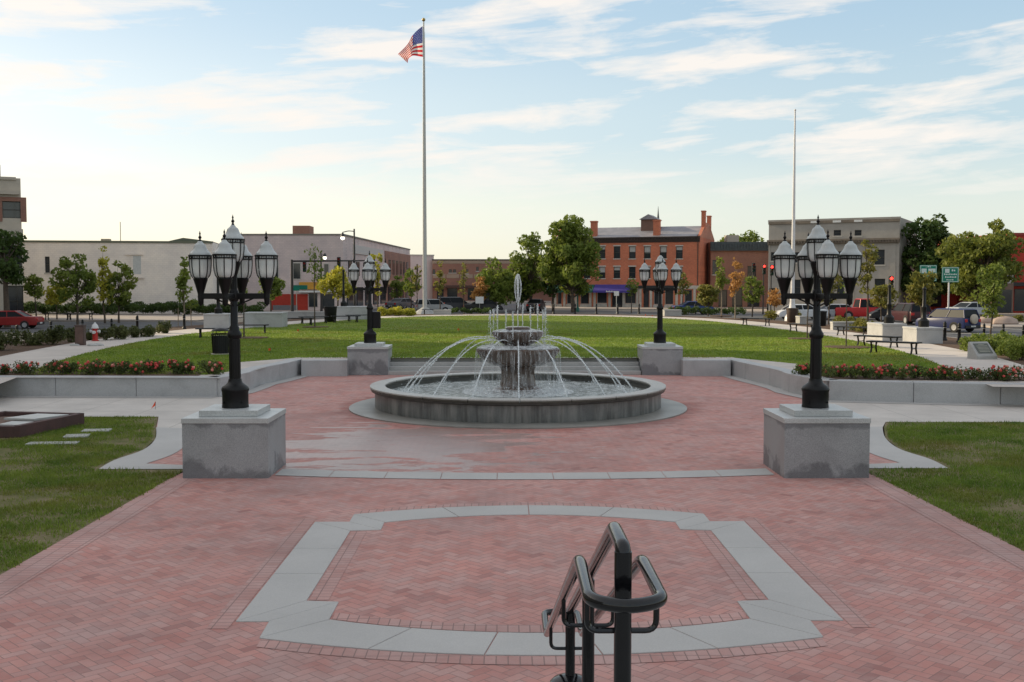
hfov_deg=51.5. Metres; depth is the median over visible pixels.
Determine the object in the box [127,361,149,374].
rose bush
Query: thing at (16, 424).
hatch frame
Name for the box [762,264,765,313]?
traffic signal
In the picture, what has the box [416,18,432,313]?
flagpole
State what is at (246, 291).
tree
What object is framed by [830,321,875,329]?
stone block
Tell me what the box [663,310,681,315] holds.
stone block
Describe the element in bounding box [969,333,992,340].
bed shrub
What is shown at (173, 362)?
rose bush
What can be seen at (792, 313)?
litter bin
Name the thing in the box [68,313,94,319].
bench
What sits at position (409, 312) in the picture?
yellow shrub
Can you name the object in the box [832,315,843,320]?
yellow shrub
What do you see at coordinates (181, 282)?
tree
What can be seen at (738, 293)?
window
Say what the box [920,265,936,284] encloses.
road sign
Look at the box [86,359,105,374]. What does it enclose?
rose bush
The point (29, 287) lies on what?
tree
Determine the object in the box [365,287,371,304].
shop window
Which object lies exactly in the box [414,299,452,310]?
parked car
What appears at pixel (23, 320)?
parked car
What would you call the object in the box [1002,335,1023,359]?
bed shrub
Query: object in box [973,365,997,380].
rose bush
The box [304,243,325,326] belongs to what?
tree
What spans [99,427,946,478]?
paving band
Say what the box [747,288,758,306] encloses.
window
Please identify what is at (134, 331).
bed shrub
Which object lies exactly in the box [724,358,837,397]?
retaining wall
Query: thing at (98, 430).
stepping stone
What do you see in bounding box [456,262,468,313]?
tree
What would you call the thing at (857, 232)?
window
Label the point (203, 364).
rose bush
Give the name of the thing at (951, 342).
planting bed
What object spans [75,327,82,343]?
door
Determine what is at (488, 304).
parked car
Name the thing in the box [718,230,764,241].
tree
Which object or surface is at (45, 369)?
rose bush
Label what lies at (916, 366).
rose bush
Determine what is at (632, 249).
window
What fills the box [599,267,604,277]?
window
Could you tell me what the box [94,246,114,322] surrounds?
tree
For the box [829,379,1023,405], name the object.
retaining wall
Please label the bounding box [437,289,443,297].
window
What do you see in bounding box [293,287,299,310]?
street sign
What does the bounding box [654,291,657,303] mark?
shop window
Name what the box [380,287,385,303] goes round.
shop window
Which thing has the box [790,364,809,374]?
rose bush
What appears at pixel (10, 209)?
window
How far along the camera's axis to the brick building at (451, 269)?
190.55 m
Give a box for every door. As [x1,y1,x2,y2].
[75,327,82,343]
[612,293,621,306]
[644,291,648,306]
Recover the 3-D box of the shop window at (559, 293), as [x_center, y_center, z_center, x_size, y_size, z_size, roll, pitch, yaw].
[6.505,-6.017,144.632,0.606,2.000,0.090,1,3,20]
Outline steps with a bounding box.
[388,357,640,374]
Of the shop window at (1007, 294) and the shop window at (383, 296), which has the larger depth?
the shop window at (383, 296)
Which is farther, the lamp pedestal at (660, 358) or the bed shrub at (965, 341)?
the bed shrub at (965, 341)
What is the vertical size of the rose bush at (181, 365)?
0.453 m
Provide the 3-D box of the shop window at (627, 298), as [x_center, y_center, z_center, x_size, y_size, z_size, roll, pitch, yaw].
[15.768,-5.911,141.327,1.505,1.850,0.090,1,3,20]
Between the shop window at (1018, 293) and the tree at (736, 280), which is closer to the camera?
the tree at (736, 280)
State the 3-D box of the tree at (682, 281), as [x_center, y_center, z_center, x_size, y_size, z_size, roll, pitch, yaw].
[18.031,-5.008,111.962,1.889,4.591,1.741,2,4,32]
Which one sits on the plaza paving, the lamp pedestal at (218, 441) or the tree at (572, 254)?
the lamp pedestal at (218, 441)
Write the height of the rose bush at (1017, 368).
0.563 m
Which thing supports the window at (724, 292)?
in the brick building at (745, 254)
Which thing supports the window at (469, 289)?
in the brick building at (451, 269)
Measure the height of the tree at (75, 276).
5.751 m
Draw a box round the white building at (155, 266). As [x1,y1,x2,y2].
[22,222,221,313]
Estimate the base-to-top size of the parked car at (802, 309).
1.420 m
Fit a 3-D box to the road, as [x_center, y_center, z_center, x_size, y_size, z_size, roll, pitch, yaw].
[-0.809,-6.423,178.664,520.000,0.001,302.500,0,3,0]
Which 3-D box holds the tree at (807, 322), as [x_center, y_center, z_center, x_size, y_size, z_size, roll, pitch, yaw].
[14.582,-1.374,52.184,0.368,2.752,0.621,3,4,45]
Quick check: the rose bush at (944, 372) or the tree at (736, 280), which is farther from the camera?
the tree at (736, 280)
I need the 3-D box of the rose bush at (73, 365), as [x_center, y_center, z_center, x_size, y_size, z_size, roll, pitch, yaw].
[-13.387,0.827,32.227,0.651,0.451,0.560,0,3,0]
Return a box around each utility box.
[74,325,85,344]
[373,312,380,327]
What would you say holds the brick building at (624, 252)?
on the road
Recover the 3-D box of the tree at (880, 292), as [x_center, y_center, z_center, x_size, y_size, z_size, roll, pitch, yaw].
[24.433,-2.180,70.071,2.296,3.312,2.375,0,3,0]
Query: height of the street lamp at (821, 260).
3.364 m
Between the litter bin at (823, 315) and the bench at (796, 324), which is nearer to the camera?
the bench at (796, 324)
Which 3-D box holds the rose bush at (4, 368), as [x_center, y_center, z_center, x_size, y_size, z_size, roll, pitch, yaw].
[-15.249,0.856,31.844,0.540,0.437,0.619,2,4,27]
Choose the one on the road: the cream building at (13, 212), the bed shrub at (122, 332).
the cream building at (13, 212)
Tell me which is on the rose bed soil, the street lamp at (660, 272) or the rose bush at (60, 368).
the rose bush at (60, 368)
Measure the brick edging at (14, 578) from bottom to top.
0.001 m
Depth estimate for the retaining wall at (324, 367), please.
37.63 m
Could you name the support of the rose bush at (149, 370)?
on the rose bed soil
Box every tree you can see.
[0,229,29,327]
[23,274,44,315]
[43,284,67,318]
[48,253,97,324]
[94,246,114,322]
[101,260,137,322]
[175,256,198,325]
[243,281,248,336]
[258,277,286,311]
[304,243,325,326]
[316,265,356,305]
[370,253,382,311]
[389,275,405,297]
[402,268,421,308]
[411,265,422,309]
[433,260,446,308]
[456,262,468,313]
[470,276,489,299]
[475,257,519,305]
[506,269,535,310]
[507,231,545,310]
[536,214,602,312]
[539,263,561,311]
[625,277,638,312]
[675,272,692,303]
[696,284,720,315]
[715,256,729,315]
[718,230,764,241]
[728,257,744,318]
[741,276,765,316]
[766,288,781,310]
[806,305,808,337]
[821,273,842,324]
[840,283,846,346]
[856,239,880,320]
[867,283,901,321]
[900,212,955,297]
[903,271,942,312]
[934,218,1023,315]
[970,263,1006,338]
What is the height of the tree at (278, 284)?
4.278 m
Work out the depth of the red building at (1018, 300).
114.19 m
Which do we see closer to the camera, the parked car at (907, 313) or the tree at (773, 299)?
the parked car at (907, 313)
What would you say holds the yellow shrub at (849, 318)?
on the planting bed
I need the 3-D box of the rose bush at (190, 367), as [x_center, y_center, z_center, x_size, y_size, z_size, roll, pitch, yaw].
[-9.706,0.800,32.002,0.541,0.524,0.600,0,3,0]
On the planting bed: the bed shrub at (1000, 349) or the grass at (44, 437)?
the bed shrub at (1000, 349)
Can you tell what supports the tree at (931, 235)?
on the pavement
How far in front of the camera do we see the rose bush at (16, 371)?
32.18 m
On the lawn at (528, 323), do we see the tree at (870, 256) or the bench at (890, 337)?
the bench at (890, 337)
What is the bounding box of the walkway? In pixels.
[0,397,1023,427]
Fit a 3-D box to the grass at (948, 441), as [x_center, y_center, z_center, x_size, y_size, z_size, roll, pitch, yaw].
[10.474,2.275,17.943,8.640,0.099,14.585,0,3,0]
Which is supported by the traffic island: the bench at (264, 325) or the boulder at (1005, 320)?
the boulder at (1005, 320)
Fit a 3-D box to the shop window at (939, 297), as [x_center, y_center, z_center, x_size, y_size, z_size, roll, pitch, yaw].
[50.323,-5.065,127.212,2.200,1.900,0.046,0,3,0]
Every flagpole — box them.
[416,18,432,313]
[784,109,795,320]
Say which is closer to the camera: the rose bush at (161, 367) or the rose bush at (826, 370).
the rose bush at (826, 370)
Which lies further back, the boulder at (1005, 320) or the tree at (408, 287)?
the tree at (408, 287)
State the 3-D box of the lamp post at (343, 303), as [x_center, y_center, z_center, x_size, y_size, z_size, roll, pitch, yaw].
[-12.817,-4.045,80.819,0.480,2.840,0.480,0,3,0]
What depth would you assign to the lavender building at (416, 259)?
190.58 m
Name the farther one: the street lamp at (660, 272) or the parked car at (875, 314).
the parked car at (875, 314)
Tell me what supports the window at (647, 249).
in the brick building at (624, 252)
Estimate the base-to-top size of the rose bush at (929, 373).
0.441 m
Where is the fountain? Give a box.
[349,274,686,428]
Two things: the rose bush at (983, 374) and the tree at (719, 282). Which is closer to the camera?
the rose bush at (983, 374)
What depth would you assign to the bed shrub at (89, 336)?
51.09 m
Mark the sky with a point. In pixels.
(164, 120)
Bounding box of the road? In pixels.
[0,300,1023,362]
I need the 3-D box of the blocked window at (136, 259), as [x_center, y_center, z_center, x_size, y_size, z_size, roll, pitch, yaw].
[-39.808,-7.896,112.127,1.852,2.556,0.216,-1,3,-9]
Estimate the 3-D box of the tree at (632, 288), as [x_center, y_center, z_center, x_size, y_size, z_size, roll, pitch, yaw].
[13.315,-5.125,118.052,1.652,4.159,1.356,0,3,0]
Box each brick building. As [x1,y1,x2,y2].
[432,259,550,300]
[551,210,714,306]
[707,235,768,306]
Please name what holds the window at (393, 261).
in the mauve building at (287, 248)
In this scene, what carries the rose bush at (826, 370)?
on the rose bed soil
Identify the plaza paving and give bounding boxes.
[0,375,1023,681]
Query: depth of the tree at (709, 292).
101.72 m
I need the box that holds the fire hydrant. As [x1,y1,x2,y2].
[90,322,100,340]
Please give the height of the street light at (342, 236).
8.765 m
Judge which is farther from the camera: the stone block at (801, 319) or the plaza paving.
the stone block at (801, 319)
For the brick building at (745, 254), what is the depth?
140.89 m
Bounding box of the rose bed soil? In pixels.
[0,371,1023,380]
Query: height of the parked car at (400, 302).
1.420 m
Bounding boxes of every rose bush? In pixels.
[0,363,13,374]
[12,360,32,373]
[17,361,39,374]
[40,360,57,372]
[49,359,70,373]
[64,361,80,372]
[80,359,99,374]
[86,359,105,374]
[102,360,116,373]
[111,361,133,373]
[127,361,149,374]
[141,358,160,373]
[144,360,164,371]
[164,359,182,374]
[176,361,186,373]
[181,359,198,373]
[197,357,216,372]
[206,361,227,374]
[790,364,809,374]
[802,363,822,374]
[822,363,838,377]
[832,364,847,376]
[841,364,862,378]
[854,364,872,377]
[868,364,889,378]
[883,363,898,377]
[895,364,916,378]
[907,364,923,378]
[920,367,941,379]
[937,365,954,378]
[948,364,970,380]
[962,367,979,378]
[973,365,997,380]
[986,366,1007,379]
[997,365,1019,380]
[1009,365,1023,379]
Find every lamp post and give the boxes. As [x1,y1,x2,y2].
[214,280,221,313]
[340,269,346,305]
[884,284,893,322]
[918,287,928,326]
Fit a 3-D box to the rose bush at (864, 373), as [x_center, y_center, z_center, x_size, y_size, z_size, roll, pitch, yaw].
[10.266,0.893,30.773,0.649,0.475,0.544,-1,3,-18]
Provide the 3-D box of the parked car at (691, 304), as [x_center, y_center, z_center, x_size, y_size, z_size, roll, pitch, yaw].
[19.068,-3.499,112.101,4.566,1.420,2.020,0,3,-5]
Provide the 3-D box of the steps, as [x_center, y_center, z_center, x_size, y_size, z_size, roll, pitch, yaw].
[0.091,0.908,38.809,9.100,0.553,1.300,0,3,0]
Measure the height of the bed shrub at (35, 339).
0.854 m
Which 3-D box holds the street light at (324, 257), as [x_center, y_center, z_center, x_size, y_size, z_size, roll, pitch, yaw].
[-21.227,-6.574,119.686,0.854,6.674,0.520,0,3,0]
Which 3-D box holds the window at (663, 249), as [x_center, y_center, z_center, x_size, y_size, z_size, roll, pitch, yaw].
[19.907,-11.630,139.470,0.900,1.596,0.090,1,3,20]
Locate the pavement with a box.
[30,301,1023,321]
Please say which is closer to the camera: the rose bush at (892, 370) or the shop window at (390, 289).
the rose bush at (892, 370)
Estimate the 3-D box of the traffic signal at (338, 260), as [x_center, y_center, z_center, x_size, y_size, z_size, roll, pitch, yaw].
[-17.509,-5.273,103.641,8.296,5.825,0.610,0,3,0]
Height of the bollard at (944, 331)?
0.930 m
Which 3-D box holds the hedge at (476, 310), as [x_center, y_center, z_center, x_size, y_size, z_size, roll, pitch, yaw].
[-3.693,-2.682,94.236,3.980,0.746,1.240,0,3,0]
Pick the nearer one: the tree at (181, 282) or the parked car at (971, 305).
the tree at (181, 282)
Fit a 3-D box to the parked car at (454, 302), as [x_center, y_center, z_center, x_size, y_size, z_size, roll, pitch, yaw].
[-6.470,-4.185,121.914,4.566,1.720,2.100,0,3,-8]
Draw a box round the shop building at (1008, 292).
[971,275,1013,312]
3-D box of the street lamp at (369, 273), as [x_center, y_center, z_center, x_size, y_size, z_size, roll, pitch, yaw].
[-5.179,-1.621,38.677,1.216,3.364,1.216,3,4,45]
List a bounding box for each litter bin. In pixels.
[210,328,228,354]
[324,306,336,321]
[786,308,798,322]
[820,311,826,325]
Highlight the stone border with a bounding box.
[236,505,842,655]
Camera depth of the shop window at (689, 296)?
138.74 m
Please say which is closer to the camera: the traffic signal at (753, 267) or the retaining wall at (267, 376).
the retaining wall at (267, 376)
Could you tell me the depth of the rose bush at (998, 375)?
30.09 m
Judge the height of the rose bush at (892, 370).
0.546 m
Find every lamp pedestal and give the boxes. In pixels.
[181,404,285,477]
[347,342,391,374]
[637,342,682,374]
[763,404,870,477]
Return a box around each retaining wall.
[0,375,216,397]
[209,359,306,396]
[301,359,348,375]
[681,359,730,375]
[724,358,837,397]
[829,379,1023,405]
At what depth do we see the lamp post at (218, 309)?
65.04 m
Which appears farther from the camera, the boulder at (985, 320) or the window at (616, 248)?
the window at (616, 248)
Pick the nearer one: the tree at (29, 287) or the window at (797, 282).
the tree at (29, 287)
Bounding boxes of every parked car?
[0,310,44,328]
[385,298,414,308]
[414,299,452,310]
[437,297,471,311]
[464,300,502,311]
[526,299,545,310]
[670,301,713,314]
[777,304,827,318]
[820,304,858,319]
[835,299,877,317]
[869,305,895,321]
[886,303,931,324]
[915,308,980,331]
[946,302,993,315]
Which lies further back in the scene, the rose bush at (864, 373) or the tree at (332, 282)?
the tree at (332, 282)
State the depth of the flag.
99.55 m
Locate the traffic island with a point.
(1017, 326)
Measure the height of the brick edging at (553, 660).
0.001 m
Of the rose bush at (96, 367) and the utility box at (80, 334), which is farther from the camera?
the utility box at (80, 334)
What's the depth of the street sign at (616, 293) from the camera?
97.97 m
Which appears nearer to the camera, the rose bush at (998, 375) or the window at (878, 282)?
the rose bush at (998, 375)
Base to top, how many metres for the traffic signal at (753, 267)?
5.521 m
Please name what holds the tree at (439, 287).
on the road
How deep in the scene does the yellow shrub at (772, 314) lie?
79.89 m
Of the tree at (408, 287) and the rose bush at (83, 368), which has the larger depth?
the tree at (408, 287)
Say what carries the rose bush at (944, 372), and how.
on the rose bed soil
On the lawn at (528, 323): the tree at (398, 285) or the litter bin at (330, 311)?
the litter bin at (330, 311)
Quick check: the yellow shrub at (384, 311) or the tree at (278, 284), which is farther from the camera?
the tree at (278, 284)
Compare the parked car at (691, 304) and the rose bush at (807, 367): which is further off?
the parked car at (691, 304)
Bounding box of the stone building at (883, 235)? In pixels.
[767,216,915,309]
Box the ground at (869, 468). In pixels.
[146,422,947,468]
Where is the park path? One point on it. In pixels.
(944, 355)
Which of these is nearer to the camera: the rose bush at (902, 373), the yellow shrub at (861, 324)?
the rose bush at (902, 373)
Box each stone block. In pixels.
[203,313,230,327]
[242,312,287,327]
[283,311,324,318]
[336,306,366,319]
[433,310,450,314]
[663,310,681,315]
[795,316,806,323]
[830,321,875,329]
[867,322,906,343]
[902,326,943,343]
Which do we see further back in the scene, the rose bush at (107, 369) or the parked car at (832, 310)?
the parked car at (832, 310)
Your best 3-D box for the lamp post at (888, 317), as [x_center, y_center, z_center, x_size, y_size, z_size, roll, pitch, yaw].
[18.325,-1.801,51.597,0.480,1.898,0.480,0,3,0]
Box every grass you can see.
[0,415,180,572]
[870,420,1023,549]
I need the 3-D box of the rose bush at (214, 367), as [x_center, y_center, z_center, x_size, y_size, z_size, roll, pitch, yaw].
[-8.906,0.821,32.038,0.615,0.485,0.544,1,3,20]
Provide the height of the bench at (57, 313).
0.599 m
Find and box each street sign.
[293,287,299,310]
[475,297,483,307]
[614,291,618,312]
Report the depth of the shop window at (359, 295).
135.06 m
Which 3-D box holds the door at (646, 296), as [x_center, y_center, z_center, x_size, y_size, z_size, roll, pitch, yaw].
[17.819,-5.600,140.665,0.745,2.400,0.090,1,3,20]
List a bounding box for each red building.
[911,288,956,309]
[938,233,1023,312]
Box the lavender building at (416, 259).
[410,254,433,300]
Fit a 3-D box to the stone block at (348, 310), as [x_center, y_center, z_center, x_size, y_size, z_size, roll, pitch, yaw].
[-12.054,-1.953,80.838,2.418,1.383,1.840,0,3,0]
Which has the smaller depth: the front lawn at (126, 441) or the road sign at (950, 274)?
the front lawn at (126, 441)
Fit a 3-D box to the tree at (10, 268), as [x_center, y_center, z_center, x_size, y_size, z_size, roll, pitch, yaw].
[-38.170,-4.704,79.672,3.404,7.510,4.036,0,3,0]
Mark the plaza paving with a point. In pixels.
(148, 593)
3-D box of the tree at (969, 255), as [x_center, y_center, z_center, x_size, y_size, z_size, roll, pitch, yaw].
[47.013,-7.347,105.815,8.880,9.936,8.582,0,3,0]
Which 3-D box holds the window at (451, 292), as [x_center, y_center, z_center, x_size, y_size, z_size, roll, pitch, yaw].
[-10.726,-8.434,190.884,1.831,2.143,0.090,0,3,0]
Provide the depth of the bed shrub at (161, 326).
57.99 m
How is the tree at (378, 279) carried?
on the road
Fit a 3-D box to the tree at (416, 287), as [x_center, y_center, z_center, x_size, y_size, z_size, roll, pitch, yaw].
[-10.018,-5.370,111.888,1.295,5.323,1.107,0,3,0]
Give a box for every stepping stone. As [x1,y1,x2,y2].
[25,441,78,444]
[63,434,90,437]
[81,428,111,432]
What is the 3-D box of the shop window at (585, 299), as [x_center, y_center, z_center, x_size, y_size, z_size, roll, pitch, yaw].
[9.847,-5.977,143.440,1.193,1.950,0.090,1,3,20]
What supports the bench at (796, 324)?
on the lawn at (528, 323)
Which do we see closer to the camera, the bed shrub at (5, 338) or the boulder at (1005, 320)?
the bed shrub at (5, 338)
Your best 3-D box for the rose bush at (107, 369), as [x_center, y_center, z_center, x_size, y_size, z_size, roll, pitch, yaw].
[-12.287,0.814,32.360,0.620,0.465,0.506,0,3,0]
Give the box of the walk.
[17,357,978,381]
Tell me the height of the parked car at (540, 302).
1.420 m
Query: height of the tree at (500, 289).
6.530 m
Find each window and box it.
[2,201,20,217]
[3,286,23,311]
[45,257,49,272]
[125,254,143,277]
[293,262,300,279]
[309,293,316,306]
[322,294,333,308]
[324,263,328,274]
[347,291,353,305]
[356,287,362,305]
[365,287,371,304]
[373,287,378,303]
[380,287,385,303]
[388,287,392,301]
[392,260,394,274]
[396,261,398,274]
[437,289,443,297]
[447,288,456,296]
[468,288,474,299]
[558,292,561,303]
[567,293,570,303]
[581,293,588,303]
[597,293,606,302]
[599,246,604,257]
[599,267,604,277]
[614,246,619,258]
[614,267,619,277]
[625,293,635,303]
[629,246,635,258]
[629,267,635,277]
[644,246,650,257]
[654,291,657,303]
[660,246,666,257]
[665,291,672,304]
[676,246,682,258]
[685,290,691,300]
[712,260,717,273]
[718,290,726,306]
[732,288,741,306]
[747,266,755,276]
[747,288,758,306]
[795,280,800,292]
[834,230,840,235]
[837,281,843,292]
[855,230,861,235]
[875,250,884,264]
[875,279,884,287]
[930,295,941,306]
[995,290,1011,312]
[1014,289,1023,310]
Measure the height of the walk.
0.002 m
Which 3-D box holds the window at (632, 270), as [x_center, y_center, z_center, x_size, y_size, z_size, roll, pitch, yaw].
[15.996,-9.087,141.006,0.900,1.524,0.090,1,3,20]
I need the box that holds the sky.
[0,0,1023,258]
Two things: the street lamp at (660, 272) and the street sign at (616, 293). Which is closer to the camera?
the street lamp at (660, 272)
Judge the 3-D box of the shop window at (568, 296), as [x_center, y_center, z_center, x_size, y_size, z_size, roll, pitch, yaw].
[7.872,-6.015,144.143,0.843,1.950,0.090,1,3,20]
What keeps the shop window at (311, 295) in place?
in the mauve building at (287, 248)
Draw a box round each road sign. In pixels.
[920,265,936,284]
[942,267,958,307]
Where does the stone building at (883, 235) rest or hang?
on the road
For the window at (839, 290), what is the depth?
121.27 m
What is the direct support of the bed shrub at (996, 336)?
on the planting bed
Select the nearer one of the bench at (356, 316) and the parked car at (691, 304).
the bench at (356, 316)
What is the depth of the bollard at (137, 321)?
60.62 m
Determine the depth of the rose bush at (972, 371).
30.27 m
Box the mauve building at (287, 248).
[237,226,412,309]
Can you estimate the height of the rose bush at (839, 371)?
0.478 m
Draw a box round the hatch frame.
[0,411,83,437]
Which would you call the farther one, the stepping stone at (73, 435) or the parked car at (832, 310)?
the parked car at (832, 310)
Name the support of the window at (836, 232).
in the stone building at (883, 235)
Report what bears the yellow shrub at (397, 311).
on the planting bed
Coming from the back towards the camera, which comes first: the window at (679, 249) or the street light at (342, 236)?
the window at (679, 249)
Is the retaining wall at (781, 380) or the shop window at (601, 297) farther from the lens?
the shop window at (601, 297)
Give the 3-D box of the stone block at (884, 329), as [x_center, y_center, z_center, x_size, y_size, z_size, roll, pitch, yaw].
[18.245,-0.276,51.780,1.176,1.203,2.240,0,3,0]
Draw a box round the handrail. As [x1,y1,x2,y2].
[541,522,667,681]
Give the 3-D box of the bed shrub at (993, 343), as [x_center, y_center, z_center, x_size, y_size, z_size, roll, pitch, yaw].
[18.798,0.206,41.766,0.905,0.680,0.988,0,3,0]
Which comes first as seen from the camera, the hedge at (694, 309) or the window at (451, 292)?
the hedge at (694, 309)
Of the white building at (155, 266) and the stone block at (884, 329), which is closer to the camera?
the stone block at (884, 329)
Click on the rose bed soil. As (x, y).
(197, 374)
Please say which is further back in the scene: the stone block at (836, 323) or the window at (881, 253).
the window at (881, 253)
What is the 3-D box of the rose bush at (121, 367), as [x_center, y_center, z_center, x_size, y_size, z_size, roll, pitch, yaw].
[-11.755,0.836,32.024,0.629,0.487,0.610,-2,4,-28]
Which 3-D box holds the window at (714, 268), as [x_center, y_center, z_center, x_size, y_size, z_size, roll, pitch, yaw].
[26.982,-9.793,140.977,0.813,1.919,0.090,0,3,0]
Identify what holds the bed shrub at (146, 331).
on the park path
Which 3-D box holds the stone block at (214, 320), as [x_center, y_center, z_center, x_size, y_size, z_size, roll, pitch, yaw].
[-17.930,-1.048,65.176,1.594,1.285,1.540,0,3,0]
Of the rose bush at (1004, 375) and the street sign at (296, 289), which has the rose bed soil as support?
the rose bush at (1004, 375)
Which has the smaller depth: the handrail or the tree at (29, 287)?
the handrail
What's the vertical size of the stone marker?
0.664 m
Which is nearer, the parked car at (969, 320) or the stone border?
the stone border
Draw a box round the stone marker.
[967,342,996,359]
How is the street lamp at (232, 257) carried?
on the lamp pedestal at (218, 441)
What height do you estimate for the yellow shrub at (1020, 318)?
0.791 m
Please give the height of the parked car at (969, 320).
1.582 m
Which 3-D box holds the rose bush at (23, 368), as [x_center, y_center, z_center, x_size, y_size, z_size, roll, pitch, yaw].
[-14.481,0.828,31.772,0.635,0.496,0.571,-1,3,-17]
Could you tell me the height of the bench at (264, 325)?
0.498 m
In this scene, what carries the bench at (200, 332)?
on the lawn at (528, 323)
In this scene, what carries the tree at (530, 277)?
on the road
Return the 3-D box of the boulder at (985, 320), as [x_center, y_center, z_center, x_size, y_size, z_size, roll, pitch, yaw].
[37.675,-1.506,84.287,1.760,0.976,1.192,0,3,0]
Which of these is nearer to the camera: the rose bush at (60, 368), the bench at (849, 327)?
the rose bush at (60, 368)
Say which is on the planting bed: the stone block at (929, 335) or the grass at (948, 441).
the stone block at (929, 335)
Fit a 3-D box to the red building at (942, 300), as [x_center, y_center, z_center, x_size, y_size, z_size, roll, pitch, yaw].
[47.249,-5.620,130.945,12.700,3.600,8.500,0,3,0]
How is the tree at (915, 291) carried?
on the road
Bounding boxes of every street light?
[320,253,326,310]
[340,229,355,305]
[576,295,578,311]
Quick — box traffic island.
[981,321,1023,328]
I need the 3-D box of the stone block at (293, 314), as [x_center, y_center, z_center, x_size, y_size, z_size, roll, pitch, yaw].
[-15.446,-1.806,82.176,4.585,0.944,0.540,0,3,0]
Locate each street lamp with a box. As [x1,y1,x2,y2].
[188,215,277,408]
[348,250,390,342]
[639,250,681,342]
[773,215,862,408]
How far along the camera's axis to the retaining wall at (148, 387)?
30.92 m
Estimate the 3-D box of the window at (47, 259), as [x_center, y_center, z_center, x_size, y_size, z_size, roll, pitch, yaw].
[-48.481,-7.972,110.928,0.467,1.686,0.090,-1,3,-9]
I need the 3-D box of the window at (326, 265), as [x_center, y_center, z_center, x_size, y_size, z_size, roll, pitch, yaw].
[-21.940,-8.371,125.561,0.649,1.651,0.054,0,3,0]
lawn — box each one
[0,417,1023,574]
[36,315,940,375]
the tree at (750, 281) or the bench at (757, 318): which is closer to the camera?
the bench at (757, 318)
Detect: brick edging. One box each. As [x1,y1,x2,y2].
[0,478,1023,628]
[256,502,827,664]
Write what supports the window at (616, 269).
in the brick building at (624, 252)
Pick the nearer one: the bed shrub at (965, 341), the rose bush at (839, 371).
the rose bush at (839, 371)
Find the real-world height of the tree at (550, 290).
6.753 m
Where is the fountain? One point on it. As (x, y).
(517, 392)
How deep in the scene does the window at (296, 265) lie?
125.52 m
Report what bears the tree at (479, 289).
on the road
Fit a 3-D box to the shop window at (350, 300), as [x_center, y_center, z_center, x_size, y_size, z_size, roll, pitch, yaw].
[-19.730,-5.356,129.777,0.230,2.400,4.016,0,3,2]
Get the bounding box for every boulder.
[980,316,993,322]
[992,316,1018,323]
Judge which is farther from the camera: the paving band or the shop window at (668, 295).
the shop window at (668, 295)
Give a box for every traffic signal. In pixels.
[291,257,374,310]
[752,263,754,305]
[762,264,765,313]
[770,265,773,311]
[888,276,893,288]
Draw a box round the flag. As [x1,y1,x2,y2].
[398,26,422,62]
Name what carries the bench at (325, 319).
on the lawn at (528, 323)
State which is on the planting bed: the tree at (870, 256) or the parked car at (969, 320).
the tree at (870, 256)
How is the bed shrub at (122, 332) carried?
on the park path
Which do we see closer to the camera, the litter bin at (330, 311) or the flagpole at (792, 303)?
the litter bin at (330, 311)
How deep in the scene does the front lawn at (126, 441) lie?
17.87 m
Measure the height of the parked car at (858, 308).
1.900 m
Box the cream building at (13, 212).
[0,173,26,311]
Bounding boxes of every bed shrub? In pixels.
[0,328,20,349]
[19,329,46,345]
[40,325,67,344]
[64,327,74,341]
[86,329,92,339]
[98,327,114,339]
[112,324,129,339]
[128,325,140,337]
[140,324,156,336]
[156,320,171,332]
[958,333,985,350]
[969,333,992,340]
[983,338,1001,352]
[990,330,1014,351]
[995,338,1023,355]
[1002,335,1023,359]
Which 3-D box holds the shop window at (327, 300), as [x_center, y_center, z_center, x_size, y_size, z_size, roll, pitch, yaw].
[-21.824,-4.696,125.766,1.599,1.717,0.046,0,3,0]
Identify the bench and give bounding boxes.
[42,313,71,319]
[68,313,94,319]
[195,328,228,337]
[230,324,268,332]
[287,317,313,324]
[298,316,329,323]
[331,315,359,322]
[740,318,771,325]
[787,323,820,331]
[834,326,866,334]
[853,335,901,347]
[866,340,921,354]
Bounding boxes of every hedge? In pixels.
[24,301,266,314]
[449,307,491,313]
[667,306,746,314]
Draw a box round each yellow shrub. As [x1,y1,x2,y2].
[377,306,392,315]
[389,306,402,315]
[401,308,415,315]
[763,310,776,319]
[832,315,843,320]
[838,316,855,320]
[849,317,865,330]
[856,320,873,331]
[1011,314,1023,321]
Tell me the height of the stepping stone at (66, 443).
0.065 m
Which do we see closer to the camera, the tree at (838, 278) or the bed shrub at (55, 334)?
the bed shrub at (55, 334)
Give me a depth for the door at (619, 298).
142.03 m
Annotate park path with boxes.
[0,314,1023,386]
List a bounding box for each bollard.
[136,315,138,327]
[182,314,186,328]
[943,321,947,340]
[956,322,960,341]
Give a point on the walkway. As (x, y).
(169, 412)
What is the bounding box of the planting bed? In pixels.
[0,314,1023,364]
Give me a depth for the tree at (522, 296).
126.95 m
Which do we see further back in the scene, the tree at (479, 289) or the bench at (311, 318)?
the tree at (479, 289)

